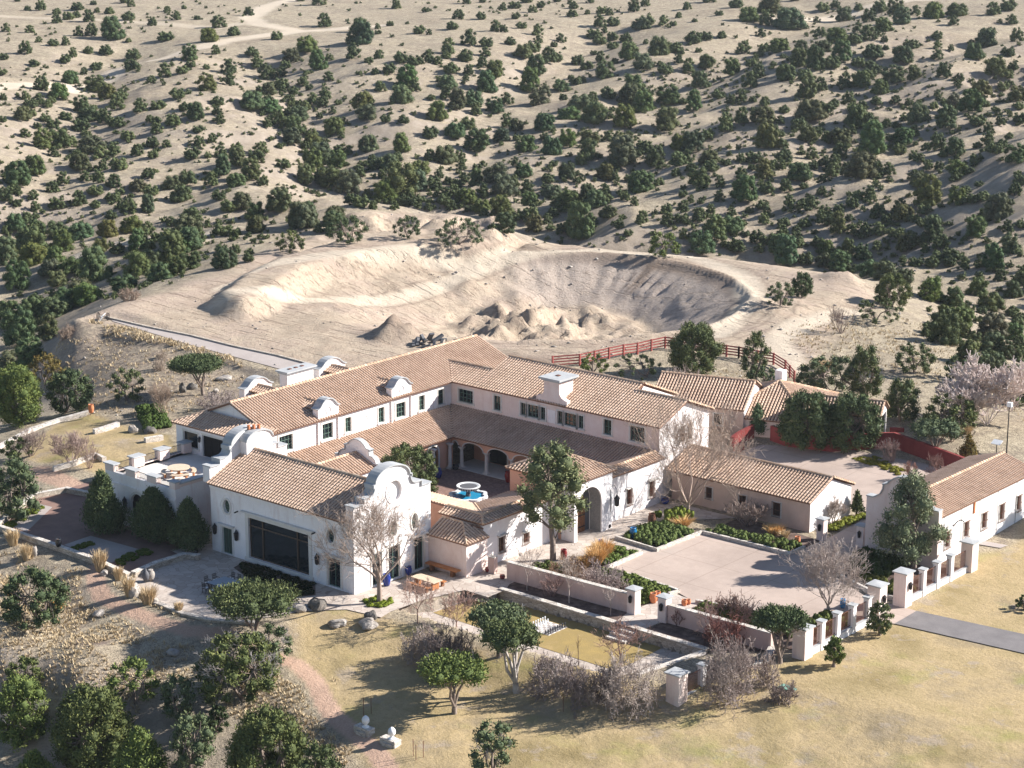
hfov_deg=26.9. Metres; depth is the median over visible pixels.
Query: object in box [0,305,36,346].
juniper tree
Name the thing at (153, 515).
shrub
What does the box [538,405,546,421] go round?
window
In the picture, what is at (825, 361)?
grass clump
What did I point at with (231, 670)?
juniper tree
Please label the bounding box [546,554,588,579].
bare shrub
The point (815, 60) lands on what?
juniper tree
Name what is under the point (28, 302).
juniper tree
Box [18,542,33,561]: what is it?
grass clump
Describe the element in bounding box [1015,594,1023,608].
pine sapling
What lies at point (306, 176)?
juniper tree
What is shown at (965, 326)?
juniper tree
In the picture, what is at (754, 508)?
bare shrub
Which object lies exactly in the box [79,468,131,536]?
shrub
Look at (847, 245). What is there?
juniper tree
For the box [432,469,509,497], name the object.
courtyard
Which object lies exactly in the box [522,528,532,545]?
window
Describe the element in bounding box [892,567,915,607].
gate pier
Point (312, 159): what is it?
juniper tree
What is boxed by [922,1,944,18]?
juniper tree
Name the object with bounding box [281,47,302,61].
juniper tree
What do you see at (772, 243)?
juniper tree
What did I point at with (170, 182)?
juniper tree
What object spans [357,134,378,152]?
juniper tree
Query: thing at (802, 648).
gate pier
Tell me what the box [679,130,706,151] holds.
juniper tree
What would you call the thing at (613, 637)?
garden steps
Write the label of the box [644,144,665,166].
juniper tree
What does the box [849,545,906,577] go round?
hedge
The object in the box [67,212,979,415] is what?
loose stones
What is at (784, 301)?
juniper tree
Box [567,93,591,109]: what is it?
juniper tree
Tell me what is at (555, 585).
bare shrub
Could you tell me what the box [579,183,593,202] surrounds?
juniper tree
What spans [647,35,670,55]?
juniper tree
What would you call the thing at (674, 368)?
bare tree
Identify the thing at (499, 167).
juniper tree
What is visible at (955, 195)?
juniper tree
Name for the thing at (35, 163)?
juniper tree
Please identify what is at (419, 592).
bare tree
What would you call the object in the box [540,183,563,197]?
juniper tree
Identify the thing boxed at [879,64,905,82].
juniper tree
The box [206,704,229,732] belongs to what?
juniper tree
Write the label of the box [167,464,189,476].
round table
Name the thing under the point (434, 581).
picnic table
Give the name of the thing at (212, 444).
terrace door
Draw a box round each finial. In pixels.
[362,715,369,728]
[388,727,395,739]
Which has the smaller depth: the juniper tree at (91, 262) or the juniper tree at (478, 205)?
the juniper tree at (91, 262)
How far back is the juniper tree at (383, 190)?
426.25 m
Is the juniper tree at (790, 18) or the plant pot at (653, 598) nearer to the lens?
the plant pot at (653, 598)
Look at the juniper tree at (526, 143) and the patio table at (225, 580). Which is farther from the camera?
the juniper tree at (526, 143)
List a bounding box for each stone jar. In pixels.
[142,568,148,581]
[148,569,154,580]
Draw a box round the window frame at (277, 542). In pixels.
[240,510,313,581]
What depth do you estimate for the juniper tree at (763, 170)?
406.54 m
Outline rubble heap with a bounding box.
[411,333,455,347]
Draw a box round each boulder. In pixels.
[31,546,38,556]
[92,609,103,617]
[100,569,107,575]
[128,425,138,432]
[128,586,138,598]
[143,426,156,433]
[166,648,179,655]
[179,382,185,392]
[187,382,197,389]
[215,375,231,380]
[292,605,306,612]
[307,597,326,611]
[327,619,346,628]
[358,617,378,629]
[364,610,376,619]
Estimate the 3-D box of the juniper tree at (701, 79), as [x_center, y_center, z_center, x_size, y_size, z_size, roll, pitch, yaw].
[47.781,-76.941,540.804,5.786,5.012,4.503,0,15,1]
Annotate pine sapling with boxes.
[823,635,846,666]
[864,599,894,635]
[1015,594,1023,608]
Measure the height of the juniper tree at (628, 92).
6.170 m
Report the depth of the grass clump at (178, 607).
174.95 m
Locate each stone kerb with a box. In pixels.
[607,551,642,567]
[608,567,679,594]
[615,530,702,551]
[695,599,726,604]
[702,530,805,554]
[840,559,892,600]
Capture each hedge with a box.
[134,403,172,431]
[532,559,563,573]
[597,567,670,596]
[602,545,637,564]
[623,519,693,546]
[641,595,649,604]
[653,505,694,520]
[694,600,754,622]
[705,523,756,540]
[749,622,792,637]
[751,533,801,550]
[807,609,847,633]
[827,511,865,530]
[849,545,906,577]
[858,572,916,594]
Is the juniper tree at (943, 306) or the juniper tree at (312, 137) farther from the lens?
the juniper tree at (312, 137)
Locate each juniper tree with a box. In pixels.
[0,235,19,265]
[0,299,19,330]
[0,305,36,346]
[0,349,19,369]
[0,362,44,427]
[0,436,34,459]
[0,669,50,752]
[1,259,31,289]
[2,159,32,185]
[4,212,26,230]
[4,655,45,687]
[12,105,32,119]
[13,337,46,368]
[14,223,46,249]
[16,242,47,266]
[16,295,46,324]
[16,748,54,767]
[25,154,46,175]
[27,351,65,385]
[28,217,45,233]
[32,127,53,148]
[34,313,59,340]
[36,257,61,277]
[38,296,68,320]
[42,245,65,261]
[44,367,95,414]
[44,681,135,767]
[45,220,68,238]
[46,271,69,287]
[47,227,74,251]
[48,81,69,98]
[49,126,70,148]
[53,286,77,310]
[56,256,80,275]
[60,69,79,83]
[65,277,92,294]
[67,221,94,240]
[69,152,91,169]
[72,95,90,111]
[72,281,103,306]
[76,106,99,121]
[76,135,107,152]
[76,244,114,282]
[81,74,107,91]
[90,237,109,251]
[95,219,119,237]
[96,83,116,98]
[98,14,126,39]
[108,725,171,767]
[109,273,138,291]
[118,214,142,232]
[121,249,150,275]
[127,178,147,191]
[127,227,145,250]
[140,193,154,212]
[143,249,160,264]
[146,261,174,281]
[154,228,186,262]
[157,227,171,245]
[159,174,181,189]
[167,255,187,275]
[168,184,193,202]
[169,213,205,232]
[178,170,197,184]
[178,225,204,250]
[179,236,193,253]
[180,43,197,59]
[180,249,201,269]
[182,205,202,219]
[186,101,204,119]
[189,630,285,705]
[196,73,216,90]
[199,27,219,41]
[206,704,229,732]
[209,245,239,269]
[213,153,230,174]
[221,702,311,767]
[226,172,246,187]
[228,146,247,166]
[231,191,251,208]
[239,90,264,109]
[240,158,260,180]
[244,201,264,219]
[245,215,266,232]
[260,81,277,94]
[260,97,282,112]
[264,186,291,212]
[274,230,304,253]
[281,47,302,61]
[281,126,302,144]
[282,116,304,131]
[286,200,307,227]
[289,105,309,121]
[290,202,320,229]
[295,34,318,51]
[295,163,314,184]
[295,739,345,767]
[301,147,323,172]
[303,133,321,146]
[304,200,318,217]
[308,140,331,157]
[309,49,328,69]
[315,165,341,187]
[321,209,344,233]
[322,205,346,218]
[323,116,344,133]
[325,214,368,244]
[326,149,347,167]
[334,168,362,194]
[348,16,370,30]
[350,20,375,44]
[351,90,373,108]
[353,103,376,120]
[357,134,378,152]
[371,179,396,201]
[380,152,397,169]
[382,161,419,196]
[388,84,414,103]
[392,132,411,151]
[392,215,420,238]
[395,63,419,85]
[407,168,428,191]
[412,159,431,174]
[427,99,448,119]
[432,143,458,164]
[434,216,484,245]
[437,74,458,87]
[443,121,465,137]
[445,87,466,109]
[454,187,477,203]
[461,126,489,151]
[465,89,485,106]
[468,168,483,185]
[471,198,491,212]
[476,69,498,92]
[481,161,508,183]
[484,96,504,112]
[485,59,503,77]
[490,172,519,196]
[490,194,515,213]
[492,127,511,141]
[493,211,516,233]
[509,117,524,130]
[512,43,533,57]
[513,162,533,176]
[515,133,538,152]
[518,66,540,91]
[520,191,537,205]
[523,53,546,74]
[525,213,542,232]
[528,83,550,105]
[533,112,555,131]
[540,135,563,155]
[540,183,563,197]
[552,78,571,91]
[552,189,583,208]
[555,105,580,119]
[557,161,575,179]
[559,128,577,147]
[563,200,595,239]
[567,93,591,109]
[578,100,609,123]
[578,129,600,143]
[579,138,599,160]
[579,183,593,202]
[580,352,609,372]
[584,189,607,207]
[593,163,613,180]
[595,60,616,78]
[598,204,617,218]
[606,133,637,166]
[612,103,638,127]
[613,353,660,379]
[616,82,639,104]
[618,40,639,59]
[623,72,648,91]
[626,169,655,193]
[630,16,651,28]
[631,51,655,69]
[632,90,655,112]
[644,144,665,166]
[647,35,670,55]
[648,231,681,257]
[654,84,681,104]
[655,105,680,130]
[666,320,726,374]
[669,133,685,150]
[669,150,689,165]
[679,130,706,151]
[685,89,703,110]
[686,165,709,185]
[687,230,715,254]
[690,70,711,87]
[697,148,721,163]
[699,52,716,67]
[702,214,728,241]
[722,56,740,75]
[722,214,744,232]
[728,173,758,201]
[737,5,758,21]
[740,330,771,379]
[746,365,774,381]
[749,105,775,123]
[754,121,780,148]
[754,157,774,178]
[756,0,783,12]
[765,281,794,305]
[767,38,790,52]
[767,232,794,254]
[770,7,807,29]
[773,233,798,265]
[774,63,796,80]
[786,161,815,180]
[789,47,805,66]
[790,97,829,120]
[790,271,813,297]
[794,354,864,395]
[795,76,817,98]
[797,124,819,141]
[804,44,825,69]
[810,39,832,51]
[814,252,830,268]
[815,239,832,254]
[824,27,849,41]
[825,127,852,144]
[828,249,851,271]
[829,210,846,233]
[831,39,852,61]
[835,6,854,21]
[839,150,881,178]
[840,237,855,256]
[843,103,868,127]
[844,344,884,397]
[850,69,871,87]
[852,242,872,259]
[855,258,876,278]
[856,119,888,155]
[857,296,903,324]
[860,43,885,57]
[870,78,889,94]
[872,260,896,279]
[873,16,894,31]
[874,272,913,307]
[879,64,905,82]
[881,377,921,422]
[886,0,904,14]
[891,5,911,23]
[891,44,914,62]
[892,126,914,145]
[892,203,915,221]
[893,268,914,283]
[893,341,937,373]
[894,232,912,251]
[906,64,921,80]
[906,102,929,123]
[908,170,930,187]
[911,173,942,206]
[917,281,939,299]
[919,275,944,301]
[920,213,944,242]
[920,391,978,434]
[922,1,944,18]
[924,308,962,345]
[934,103,958,128]
[937,304,950,316]
[943,285,965,307]
[943,354,978,379]
[944,135,965,155]
[944,159,968,174]
[945,2,968,15]
[946,93,960,107]
[946,185,966,205]
[947,304,974,328]
[950,338,982,363]
[956,88,986,112]
[957,321,970,337]
[963,41,986,59]
[963,276,989,295]
[965,214,987,237]
[970,78,993,95]
[972,351,991,367]
[973,27,997,46]
[975,291,1006,311]
[976,311,1009,340]
[978,330,1007,353]
[981,241,1004,269]
[982,190,1014,220]
[982,356,1002,375]
[983,55,1010,76]
[988,351,1009,370]
[993,382,1023,406]
[999,231,1023,253]
[999,339,1014,359]
[1002,279,1023,297]
[1003,142,1023,162]
[1005,322,1023,339]
[1006,85,1023,101]
[1012,270,1023,284]
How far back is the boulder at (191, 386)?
242.94 m
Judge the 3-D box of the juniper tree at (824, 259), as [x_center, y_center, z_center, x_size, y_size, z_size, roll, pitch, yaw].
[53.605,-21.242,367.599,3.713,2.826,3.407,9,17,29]
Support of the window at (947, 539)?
in the long house at (980, 497)
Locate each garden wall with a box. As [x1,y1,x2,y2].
[488,554,497,573]
[506,560,626,611]
[667,603,772,649]
[731,645,774,670]
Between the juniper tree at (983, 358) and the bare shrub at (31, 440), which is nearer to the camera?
the bare shrub at (31, 440)
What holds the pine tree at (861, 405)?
on the motor court at (866, 478)
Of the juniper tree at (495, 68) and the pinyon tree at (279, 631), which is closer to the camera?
the pinyon tree at (279, 631)
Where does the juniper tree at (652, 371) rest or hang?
on the ground at (900, 696)
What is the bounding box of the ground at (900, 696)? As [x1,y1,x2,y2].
[0,0,1023,767]
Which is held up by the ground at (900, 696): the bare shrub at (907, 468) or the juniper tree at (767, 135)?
the juniper tree at (767, 135)
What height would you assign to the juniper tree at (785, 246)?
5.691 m
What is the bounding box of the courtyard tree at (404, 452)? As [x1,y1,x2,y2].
[380,441,438,492]
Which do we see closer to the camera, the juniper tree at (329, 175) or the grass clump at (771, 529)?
the grass clump at (771, 529)
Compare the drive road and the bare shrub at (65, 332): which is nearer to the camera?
the drive road
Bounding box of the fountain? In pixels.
[449,482,487,502]
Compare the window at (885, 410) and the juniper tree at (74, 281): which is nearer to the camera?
the window at (885, 410)
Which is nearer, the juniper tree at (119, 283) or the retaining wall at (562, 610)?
the retaining wall at (562, 610)
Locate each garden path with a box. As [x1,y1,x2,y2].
[616,613,660,628]
[620,594,696,618]
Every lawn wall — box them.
[0,410,89,448]
[52,452,106,471]
[92,422,119,433]
[144,435,163,442]
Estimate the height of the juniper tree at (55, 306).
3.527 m
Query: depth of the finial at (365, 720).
156.38 m
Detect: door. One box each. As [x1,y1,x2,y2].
[129,492,141,522]
[201,433,222,457]
[217,522,234,555]
[322,552,342,589]
[369,547,385,586]
[386,539,404,578]
[411,531,428,571]
[427,444,439,467]
[489,449,508,465]
[577,495,584,532]
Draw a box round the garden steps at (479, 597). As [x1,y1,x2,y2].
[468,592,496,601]
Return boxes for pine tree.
[514,437,591,560]
[773,388,832,451]
[821,391,885,453]
[869,468,952,571]
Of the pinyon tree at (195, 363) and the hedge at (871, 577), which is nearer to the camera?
the hedge at (871, 577)
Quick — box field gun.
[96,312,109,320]
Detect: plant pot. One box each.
[55,538,61,546]
[88,404,93,412]
[382,573,390,586]
[405,565,411,575]
[434,468,441,478]
[452,464,458,469]
[505,470,509,482]
[560,548,566,558]
[630,527,636,537]
[648,512,655,521]
[649,592,656,603]
[661,497,668,503]
[681,599,686,605]
[840,598,845,608]
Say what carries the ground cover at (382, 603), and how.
on the patio
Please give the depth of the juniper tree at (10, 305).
303.07 m
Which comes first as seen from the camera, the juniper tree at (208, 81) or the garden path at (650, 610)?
the garden path at (650, 610)
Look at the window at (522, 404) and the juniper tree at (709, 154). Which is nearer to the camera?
the window at (522, 404)
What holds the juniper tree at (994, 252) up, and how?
on the ground at (900, 696)
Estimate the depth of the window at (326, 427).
205.94 m
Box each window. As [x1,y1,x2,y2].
[182,428,199,451]
[222,498,230,514]
[277,431,295,452]
[321,419,335,442]
[325,527,335,544]
[344,415,352,434]
[377,405,385,424]
[389,520,398,536]
[394,399,407,420]
[410,511,418,530]
[418,393,426,412]
[437,387,445,406]
[456,386,474,405]
[492,393,501,412]
[497,533,507,554]
[518,400,526,417]
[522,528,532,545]
[525,402,539,420]
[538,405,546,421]
[555,409,563,425]
[562,410,577,429]
[577,414,584,430]
[601,417,612,437]
[626,485,635,506]
[628,423,645,445]
[648,478,656,498]
[704,486,712,500]
[712,412,723,426]
[737,493,746,507]
[770,501,781,518]
[881,410,885,431]
[944,529,951,549]
[963,519,970,538]
[980,510,988,530]
[998,501,1006,522]
[1016,493,1022,512]
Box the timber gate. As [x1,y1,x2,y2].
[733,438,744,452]
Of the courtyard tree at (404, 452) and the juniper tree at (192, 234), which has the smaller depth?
the courtyard tree at (404, 452)
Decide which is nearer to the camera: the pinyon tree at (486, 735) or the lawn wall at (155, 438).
the pinyon tree at (486, 735)
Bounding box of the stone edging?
[104,316,315,364]
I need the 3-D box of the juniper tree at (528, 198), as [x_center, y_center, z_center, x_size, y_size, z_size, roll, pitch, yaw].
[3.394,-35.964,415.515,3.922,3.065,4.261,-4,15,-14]
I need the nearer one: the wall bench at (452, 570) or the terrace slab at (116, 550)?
the wall bench at (452, 570)
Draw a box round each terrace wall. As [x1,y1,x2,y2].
[0,495,130,578]
[34,486,87,498]
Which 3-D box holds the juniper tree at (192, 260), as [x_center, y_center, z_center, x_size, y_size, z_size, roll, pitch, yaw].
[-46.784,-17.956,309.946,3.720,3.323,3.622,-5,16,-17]
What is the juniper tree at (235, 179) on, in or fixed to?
on the ground at (900, 696)
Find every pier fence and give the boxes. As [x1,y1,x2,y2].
[687,660,719,695]
[813,594,873,653]
[912,550,967,601]
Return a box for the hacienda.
[103,334,714,594]
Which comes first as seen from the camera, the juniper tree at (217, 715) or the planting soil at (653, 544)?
the juniper tree at (217, 715)
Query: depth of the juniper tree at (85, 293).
303.20 m
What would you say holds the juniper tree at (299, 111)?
on the ground at (900, 696)
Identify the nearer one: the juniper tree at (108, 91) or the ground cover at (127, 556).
the ground cover at (127, 556)
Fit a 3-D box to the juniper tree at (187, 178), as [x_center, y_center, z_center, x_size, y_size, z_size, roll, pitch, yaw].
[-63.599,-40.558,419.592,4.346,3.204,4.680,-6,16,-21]
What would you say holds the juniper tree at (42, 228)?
on the ground at (900, 696)
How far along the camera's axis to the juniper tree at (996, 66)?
488.97 m
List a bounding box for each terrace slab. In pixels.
[14,504,51,531]
[65,536,137,562]
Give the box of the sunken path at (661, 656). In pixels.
[418,598,685,676]
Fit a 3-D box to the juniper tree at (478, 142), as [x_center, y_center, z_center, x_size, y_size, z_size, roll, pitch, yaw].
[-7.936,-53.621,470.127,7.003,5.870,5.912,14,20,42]
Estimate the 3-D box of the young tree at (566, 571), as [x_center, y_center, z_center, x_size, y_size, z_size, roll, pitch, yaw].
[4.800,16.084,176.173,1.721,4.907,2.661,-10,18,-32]
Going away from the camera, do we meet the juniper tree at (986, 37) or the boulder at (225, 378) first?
the boulder at (225, 378)
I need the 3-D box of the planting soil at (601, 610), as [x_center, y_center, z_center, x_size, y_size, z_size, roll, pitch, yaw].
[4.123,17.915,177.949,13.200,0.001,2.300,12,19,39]
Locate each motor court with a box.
[613,519,914,623]
[736,445,934,510]
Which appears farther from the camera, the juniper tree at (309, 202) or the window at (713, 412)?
the juniper tree at (309, 202)
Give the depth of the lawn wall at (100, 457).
215.29 m
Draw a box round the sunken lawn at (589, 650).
[433,598,660,668]
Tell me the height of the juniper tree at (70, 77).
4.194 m
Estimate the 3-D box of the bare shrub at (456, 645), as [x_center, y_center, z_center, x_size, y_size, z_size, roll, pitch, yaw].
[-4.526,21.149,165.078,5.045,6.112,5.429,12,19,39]
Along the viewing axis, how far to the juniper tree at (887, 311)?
273.29 m
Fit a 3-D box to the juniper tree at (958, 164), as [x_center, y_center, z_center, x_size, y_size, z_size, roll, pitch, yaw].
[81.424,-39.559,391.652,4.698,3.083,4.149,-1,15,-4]
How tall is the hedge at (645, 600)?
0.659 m
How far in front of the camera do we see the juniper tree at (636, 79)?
524.74 m
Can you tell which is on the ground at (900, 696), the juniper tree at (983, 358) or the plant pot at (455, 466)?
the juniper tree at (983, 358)
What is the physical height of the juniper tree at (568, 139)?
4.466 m
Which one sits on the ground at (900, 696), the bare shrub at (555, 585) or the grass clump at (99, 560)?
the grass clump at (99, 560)
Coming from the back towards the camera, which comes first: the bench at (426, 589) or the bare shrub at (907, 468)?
the bare shrub at (907, 468)
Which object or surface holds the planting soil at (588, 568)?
on the ground at (900, 696)
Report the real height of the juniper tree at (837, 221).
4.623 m
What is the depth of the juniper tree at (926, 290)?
294.69 m
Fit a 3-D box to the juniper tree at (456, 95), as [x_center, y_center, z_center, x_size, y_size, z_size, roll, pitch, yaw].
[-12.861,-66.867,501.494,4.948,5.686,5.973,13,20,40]
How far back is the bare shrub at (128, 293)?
281.56 m
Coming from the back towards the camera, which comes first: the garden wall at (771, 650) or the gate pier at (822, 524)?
the gate pier at (822, 524)
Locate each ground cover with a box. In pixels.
[3,506,44,527]
[70,540,95,549]
[115,547,153,564]
[239,561,316,595]
[361,595,393,607]
[851,455,905,474]
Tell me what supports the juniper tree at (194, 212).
on the ground at (900, 696)
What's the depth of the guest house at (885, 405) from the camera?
219.42 m
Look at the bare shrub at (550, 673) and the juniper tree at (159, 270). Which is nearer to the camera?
the bare shrub at (550, 673)
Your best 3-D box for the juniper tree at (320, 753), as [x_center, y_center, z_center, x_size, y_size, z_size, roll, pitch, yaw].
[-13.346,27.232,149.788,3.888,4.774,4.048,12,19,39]
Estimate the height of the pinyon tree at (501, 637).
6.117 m
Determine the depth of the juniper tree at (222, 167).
422.40 m
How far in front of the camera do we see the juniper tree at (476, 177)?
435.97 m
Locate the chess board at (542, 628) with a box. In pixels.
[535,621,566,635]
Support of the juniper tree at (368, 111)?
on the ground at (900, 696)
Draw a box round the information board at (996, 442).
[991,439,1002,452]
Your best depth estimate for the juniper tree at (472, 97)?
513.27 m
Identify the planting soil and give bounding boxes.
[233,561,315,596]
[507,582,626,619]
[565,563,650,606]
[622,521,694,546]
[648,623,765,650]
[691,606,842,648]
[712,517,818,550]
[845,559,956,594]
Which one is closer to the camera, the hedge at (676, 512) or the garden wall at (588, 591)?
the garden wall at (588, 591)
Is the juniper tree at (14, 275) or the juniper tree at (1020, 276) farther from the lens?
the juniper tree at (14, 275)
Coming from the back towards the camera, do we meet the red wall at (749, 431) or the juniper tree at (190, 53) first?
the juniper tree at (190, 53)
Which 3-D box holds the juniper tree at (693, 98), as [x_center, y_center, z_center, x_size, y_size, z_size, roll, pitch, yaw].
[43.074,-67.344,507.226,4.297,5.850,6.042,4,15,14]
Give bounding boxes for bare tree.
[296,485,434,601]
[401,575,438,622]
[440,587,476,626]
[590,616,653,665]
[624,372,763,513]
[657,366,683,378]
[679,362,706,374]
[775,533,875,610]
[935,349,1023,424]
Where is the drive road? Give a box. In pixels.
[895,611,1023,652]
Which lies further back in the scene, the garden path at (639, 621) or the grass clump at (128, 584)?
the grass clump at (128, 584)
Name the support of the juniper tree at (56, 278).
on the ground at (900, 696)
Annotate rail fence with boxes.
[551,336,737,365]
[738,346,795,381]
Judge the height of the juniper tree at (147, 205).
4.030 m
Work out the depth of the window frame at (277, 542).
184.20 m
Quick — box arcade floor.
[458,459,509,479]
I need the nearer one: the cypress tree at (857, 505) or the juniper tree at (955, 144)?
the cypress tree at (857, 505)
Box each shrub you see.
[13,427,47,456]
[48,430,94,462]
[56,322,74,341]
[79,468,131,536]
[80,445,98,468]
[117,288,140,301]
[128,485,175,544]
[147,379,175,412]
[152,357,166,370]
[155,349,167,358]
[165,496,211,551]
[193,385,239,410]
[397,620,441,669]
[416,618,481,688]
[520,646,577,701]
[536,572,563,596]
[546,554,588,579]
[560,661,619,718]
[579,556,623,587]
[585,644,666,721]
[597,573,629,589]
[667,609,682,625]
[695,623,763,719]
[702,609,746,652]
[704,588,762,623]
[708,423,730,445]
[721,497,770,525]
[752,647,781,688]
[762,678,798,706]
[824,497,848,523]
[827,305,858,333]
[875,437,899,462]
[903,460,918,474]
[924,451,944,473]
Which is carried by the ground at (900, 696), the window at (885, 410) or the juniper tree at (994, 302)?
the juniper tree at (994, 302)
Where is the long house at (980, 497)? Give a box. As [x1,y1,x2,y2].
[865,451,1023,567]
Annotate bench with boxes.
[161,469,167,477]
[170,473,189,478]
[190,467,196,475]
[407,581,428,591]
[425,561,460,576]
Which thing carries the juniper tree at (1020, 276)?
on the ground at (900, 696)
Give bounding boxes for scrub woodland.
[0,0,1023,371]
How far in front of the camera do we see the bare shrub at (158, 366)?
250.32 m
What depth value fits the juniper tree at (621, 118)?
489.67 m
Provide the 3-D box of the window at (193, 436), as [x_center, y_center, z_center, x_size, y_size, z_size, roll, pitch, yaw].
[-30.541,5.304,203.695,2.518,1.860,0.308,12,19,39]
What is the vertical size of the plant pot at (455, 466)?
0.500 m
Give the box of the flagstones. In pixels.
[979,541,1006,547]
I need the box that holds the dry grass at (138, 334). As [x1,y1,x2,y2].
[0,314,1023,764]
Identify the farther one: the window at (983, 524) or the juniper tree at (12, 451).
the juniper tree at (12, 451)
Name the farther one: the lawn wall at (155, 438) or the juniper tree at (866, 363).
the juniper tree at (866, 363)
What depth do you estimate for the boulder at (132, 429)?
225.72 m
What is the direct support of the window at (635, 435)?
in the hacienda
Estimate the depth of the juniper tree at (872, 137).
418.63 m
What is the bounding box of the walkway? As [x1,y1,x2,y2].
[111,319,313,377]
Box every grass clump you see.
[1,577,12,595]
[3,527,21,546]
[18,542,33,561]
[89,548,108,571]
[111,565,123,580]
[120,573,137,597]
[135,583,160,604]
[172,601,183,610]
[577,553,595,566]
[580,542,611,565]
[592,536,616,553]
[666,515,695,526]
[763,521,786,535]
[776,529,791,537]
[819,358,831,368]
[962,425,976,433]
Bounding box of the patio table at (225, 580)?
[206,576,240,587]
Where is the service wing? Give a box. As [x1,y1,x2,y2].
[668,443,855,532]
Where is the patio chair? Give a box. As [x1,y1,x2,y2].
[201,582,209,592]
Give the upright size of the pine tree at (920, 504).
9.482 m
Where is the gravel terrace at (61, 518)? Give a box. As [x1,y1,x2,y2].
[7,481,178,574]
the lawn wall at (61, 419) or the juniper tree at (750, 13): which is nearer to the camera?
the lawn wall at (61, 419)
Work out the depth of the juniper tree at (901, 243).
366.64 m
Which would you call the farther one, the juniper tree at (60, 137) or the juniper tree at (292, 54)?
the juniper tree at (292, 54)
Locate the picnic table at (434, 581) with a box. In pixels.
[411,573,442,590]
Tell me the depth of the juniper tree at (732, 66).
544.50 m
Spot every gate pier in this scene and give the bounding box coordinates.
[625,585,642,614]
[656,592,673,622]
[664,667,689,706]
[791,623,815,660]
[815,515,829,540]
[855,522,865,547]
[866,579,889,617]
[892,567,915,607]
[959,537,980,572]
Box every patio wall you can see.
[128,576,254,625]
[131,552,200,577]
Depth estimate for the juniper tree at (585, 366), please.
245.50 m
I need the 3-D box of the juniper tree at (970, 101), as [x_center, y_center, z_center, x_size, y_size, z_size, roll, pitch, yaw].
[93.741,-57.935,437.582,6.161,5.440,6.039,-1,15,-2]
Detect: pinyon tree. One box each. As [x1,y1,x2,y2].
[0,454,42,521]
[0,565,72,630]
[105,367,145,400]
[105,655,160,708]
[159,672,197,723]
[165,352,225,395]
[168,710,217,767]
[206,575,302,631]
[246,622,293,665]
[415,647,491,714]
[463,597,531,657]
[468,719,517,767]
[477,617,543,693]
[751,602,811,663]
[906,415,963,446]
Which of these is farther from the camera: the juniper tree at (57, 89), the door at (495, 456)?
the juniper tree at (57, 89)
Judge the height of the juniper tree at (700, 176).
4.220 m
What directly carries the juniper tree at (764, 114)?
on the ground at (900, 696)
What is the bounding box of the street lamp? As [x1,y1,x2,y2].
[1006,402,1012,452]
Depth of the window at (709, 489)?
201.37 m
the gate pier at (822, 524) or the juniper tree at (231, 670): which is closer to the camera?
the juniper tree at (231, 670)
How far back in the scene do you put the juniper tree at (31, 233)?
371.43 m
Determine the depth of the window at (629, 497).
199.07 m
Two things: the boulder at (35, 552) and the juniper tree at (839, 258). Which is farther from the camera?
the juniper tree at (839, 258)
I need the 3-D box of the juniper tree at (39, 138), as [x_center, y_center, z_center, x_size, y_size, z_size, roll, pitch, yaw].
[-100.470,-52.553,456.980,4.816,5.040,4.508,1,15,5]
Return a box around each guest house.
[656,370,763,435]
[719,369,838,437]
[808,393,889,434]
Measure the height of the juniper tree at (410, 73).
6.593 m
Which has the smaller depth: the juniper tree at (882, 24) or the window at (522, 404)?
the window at (522, 404)
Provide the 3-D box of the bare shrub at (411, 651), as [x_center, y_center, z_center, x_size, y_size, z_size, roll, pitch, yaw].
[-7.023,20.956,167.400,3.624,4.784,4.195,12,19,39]
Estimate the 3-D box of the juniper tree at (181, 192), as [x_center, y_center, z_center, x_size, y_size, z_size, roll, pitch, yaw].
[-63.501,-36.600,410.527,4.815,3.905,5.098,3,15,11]
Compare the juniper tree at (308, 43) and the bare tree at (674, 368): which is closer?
the bare tree at (674, 368)
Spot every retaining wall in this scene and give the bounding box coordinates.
[498,587,616,631]
[637,650,705,674]
[638,628,708,654]
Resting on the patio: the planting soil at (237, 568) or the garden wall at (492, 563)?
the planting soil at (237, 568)
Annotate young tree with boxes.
[512,540,542,590]
[555,549,583,602]
[602,586,617,614]
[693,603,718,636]
[723,410,737,435]
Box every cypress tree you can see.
[749,401,768,435]
[850,489,865,515]
[955,433,978,456]
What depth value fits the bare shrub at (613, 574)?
180.64 m
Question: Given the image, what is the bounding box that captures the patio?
[134,501,734,618]
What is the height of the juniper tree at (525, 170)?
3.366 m
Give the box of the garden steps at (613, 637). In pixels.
[605,626,635,643]
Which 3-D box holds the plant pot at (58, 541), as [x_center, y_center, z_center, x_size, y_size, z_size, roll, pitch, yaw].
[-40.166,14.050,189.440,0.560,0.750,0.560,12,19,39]
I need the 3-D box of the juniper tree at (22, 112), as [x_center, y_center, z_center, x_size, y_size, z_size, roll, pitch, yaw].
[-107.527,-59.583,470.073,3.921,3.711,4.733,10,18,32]
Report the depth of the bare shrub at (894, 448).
213.03 m
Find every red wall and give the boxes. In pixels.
[730,424,754,446]
[770,425,964,465]
[890,427,903,431]
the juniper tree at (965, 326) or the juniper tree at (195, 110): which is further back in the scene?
the juniper tree at (195, 110)
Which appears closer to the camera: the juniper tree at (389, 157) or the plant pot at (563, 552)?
the plant pot at (563, 552)
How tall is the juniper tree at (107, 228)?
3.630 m
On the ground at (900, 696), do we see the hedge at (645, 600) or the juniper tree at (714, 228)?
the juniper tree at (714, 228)
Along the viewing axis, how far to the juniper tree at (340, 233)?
308.58 m

